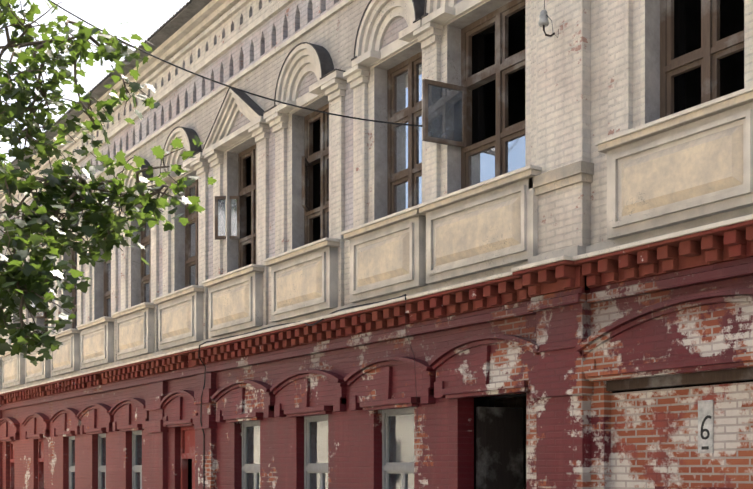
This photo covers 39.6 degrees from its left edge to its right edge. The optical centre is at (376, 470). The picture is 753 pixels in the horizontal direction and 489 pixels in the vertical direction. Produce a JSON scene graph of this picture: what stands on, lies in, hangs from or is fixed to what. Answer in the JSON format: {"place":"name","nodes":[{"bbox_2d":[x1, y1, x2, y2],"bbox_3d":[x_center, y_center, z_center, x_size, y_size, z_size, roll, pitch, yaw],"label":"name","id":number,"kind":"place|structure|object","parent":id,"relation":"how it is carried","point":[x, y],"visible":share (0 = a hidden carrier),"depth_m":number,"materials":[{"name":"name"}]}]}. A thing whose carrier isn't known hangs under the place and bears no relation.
{"place":"outdoors","nodes":[
{"label":"outdoors","id":0,"kind":"place"},
{"bbox_2d":[0,0,188,164],"label":"sky","id":1,"kind":"structure","parent":0,"point":[145,17],"materials":[{"name":"white"}]},
{"bbox_2d":[0,0,216,365],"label":"tree","id":2,"kind":"object","parent":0,"point":[38,268],"depth_m":9.11,"materials":[{"name":"green plant"}]},
{"bbox_2d":[0,275,752,488],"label":"building wall","id":3,"kind":"structure","parent":0,"point":[646,439],"depth_m":13.10,"materials":[{"name":"red brick"}]},
{"bbox_2d":[0,288,752,488],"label":"building lower trim","id":4,"kind":"structure","parent":3,"relation":"attached to","point":[561,364],"depth_m":11.85,"materials":[{"name":"red brick"}]},
{"bbox_2d":[0,214,752,410],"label":"cornice","id":5,"kind":"structure","parent":3,"relation":"attached to","point":[714,252],"depth_m":12.37,"materials":[{"name":"red brick"}]},
{"bbox_2d":[698,400,712,452],"bbox_3d":[3.106,-0.409,9.874,0.016,0.500,0.170,0,0,-34],"label":"house number sign","id":6,"kind":"object","parent":3,"relation":"attached to","point":[705,426],"visible":1,"depth_m":9.87,"materials":[{"name":"white"}]},
{"bbox_2d":[2,0,752,388],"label":"building wall","id":7,"kind":"structure","parent":0,"point":[334,34],"depth_m":16.29,"materials":[{"name":"beige brick"}]},
{"bbox_2d":[5,0,211,172],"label":"building roof","id":8,"kind":"structure","parent":7,"relation":"on","point":[178,20],"depth_m":20.31,"materials":[{"name":"grey metal"}]},
{"bbox_2d":[48,0,558,488],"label":"wires","id":9,"kind":"object","parent":7,"relation":"attached to","point":[290,105],"visible":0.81,"depth_m":13.51,"materials":[{"name":"black"}]},
{"bbox_2d":[0,0,752,391],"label":"facade trim","id":10,"kind":"structure","parent":7,"relation":"attached to","point":[688,168],"depth_m":13.92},
{"bbox_2d":[10,0,743,488],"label":"window frames","id":11,"kind":"structure","parent":7,"relation":"in","point":[498,448],"depth_m":13.20,"materials":[{"name":"brown wood"}]},
{"bbox_2d":[30,63,524,488],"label":"window glass","id":12,"kind":"object","parent":11,"relation":"in","point":[444,113],"visible":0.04,"depth_m":14.25,"materials":[{"name":"glass"}]},
{"bbox_2d":[538,10,554,36],"bbox_3d":[1.889,-4.766,11.213,0.368,0.254,0.112,0,0,-34],"label":"insulator","id":13,"kind":"object","parent":7,"relation":"attached to","point":[543,21],"visible":0.94,"depth_m":11.11,"materials":[{"name":"ceramic"}]},
{"bbox_2d":[43,0,752,488],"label":"dark interior","id":14,"kind":"object","parent":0,"point":[687,40],"visible":0.02,"depth_m":13.32,"materials":[{"name":"black"}]}
]}

